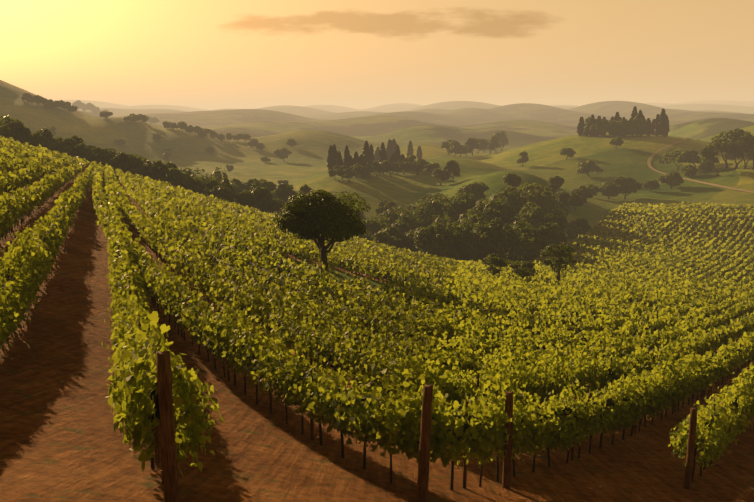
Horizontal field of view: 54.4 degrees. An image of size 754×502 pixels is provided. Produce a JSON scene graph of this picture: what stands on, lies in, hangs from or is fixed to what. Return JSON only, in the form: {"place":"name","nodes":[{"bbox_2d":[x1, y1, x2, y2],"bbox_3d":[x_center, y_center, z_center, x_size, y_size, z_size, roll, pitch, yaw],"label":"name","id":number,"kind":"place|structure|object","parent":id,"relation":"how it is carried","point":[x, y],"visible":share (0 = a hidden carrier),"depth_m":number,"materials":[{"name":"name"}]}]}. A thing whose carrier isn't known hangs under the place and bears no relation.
{"place":"outdoors","nodes":[
{"label":"outdoors","id":0,"kind":"place"},
{"bbox_2d":[2,311,742,489],"bbox_3d":[-8.219,3.563,2.212,43.733,16.269,56.392,0,11,1],"label":"vine","id":1,"kind":"object","parent":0,"point":[133,404],"depth_m":13.18,"materials":[{"name":"green plant"}]},
{"bbox_2d":[0,136,753,466],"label":"vine","id":2,"kind":"object","parent":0,"point":[56,170],"depth_m":39.63,"materials":[{"name":"green plant"}]},
{"bbox_2d":[0,80,753,501],"bbox_3d":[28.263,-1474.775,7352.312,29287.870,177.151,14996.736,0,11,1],"label":"ground","id":3,"kind":"structure","parent":0,"point":[60,440],"depth_m":25.74,"materials":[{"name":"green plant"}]},
{"bbox_2d":[156,351,179,501],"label":"end post","id":4,"kind":"object","parent":3,"relation":"on","point":[168,446],"visible":1,"depth_m":8.76,"materials":[{"name":"brown wood"}]},
{"bbox_2d":[270,189,370,275],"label":"lone tree","id":5,"kind":"object","parent":3,"relation":"on","point":[308,216],"depth_m":67.61,"materials":[{"name":"green plant"}]},
{"bbox_2d":[0,115,752,263],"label":"forest","id":6,"kind":"object","parent":3,"relation":"on","point":[530,224],"depth_m":246.53,"materials":[{"name":"green plant"}]},
{"bbox_2d":[8,193,749,488],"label":"trellis posts","id":7,"kind":"object","parent":3,"relation":"on","point":[157,454],"visible":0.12,"depth_m":19.84,"materials":[{"name":"brown wood"}]},
{"bbox_2d":[20,93,753,185],"bbox_3d":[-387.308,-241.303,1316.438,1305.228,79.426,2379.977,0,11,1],"label":"hill trees","id":8,"kind":"object","parent":3,"relation":"on","point":[740,144],"depth_m":583.99,"materials":[{"name":"green plant"}]},
{"bbox_2d":[416,384,432,501],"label":"end post","id":9,"kind":"object","parent":3,"relation":"on","point":[423,469],"visible":1,"depth_m":12.27,"materials":[{"name":"brown wood"}]},
{"bbox_2d":[327,106,669,170],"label":"cypress trees","id":10,"kind":"object","parent":3,"relation":"on","point":[659,125],"depth_m":633.68,"materials":[{"name":"green plant"}]},
{"bbox_2d":[502,391,513,488],"bbox_3d":[2.744,4.043,15.346,0.191,2.310,0.196,0,11,1],"label":"end post","id":11,"kind":"object","parent":3,"relation":"on","point":[506,475],"visible":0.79,"depth_m":15.29,"materials":[{"name":"brown wood"}]},
{"bbox_2d":[481,244,576,280],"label":"trees","id":12,"kind":"object","parent":3,"relation":"on","point":[496,260],"depth_m":127.94,"materials":[{"name":"green plant"}]},
{"bbox_2d":[683,407,697,489],"bbox_3d":[7.831,5.013,18.313,0.207,2.310,0.189,0,11,1],"label":"end post","id":13,"kind":"object","parent":3,"relation":"on","point":[687,483],"visible":0.96,"depth_m":18.24,"materials":[{"name":"brown wood"}]},
{"bbox_2d":[0,0,753,109],"label":"sky","id":14,"kind":"structure","parent":0,"point":[201,54],"materials":[{"name":"orange"}]},
{"bbox_2d":[647,137,753,192],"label":"dirt road","id":15,"kind":"structure","parent":0,"point":[652,155],"depth_m":506.95,"materials":[{"name":"beige soil"}]}
]}

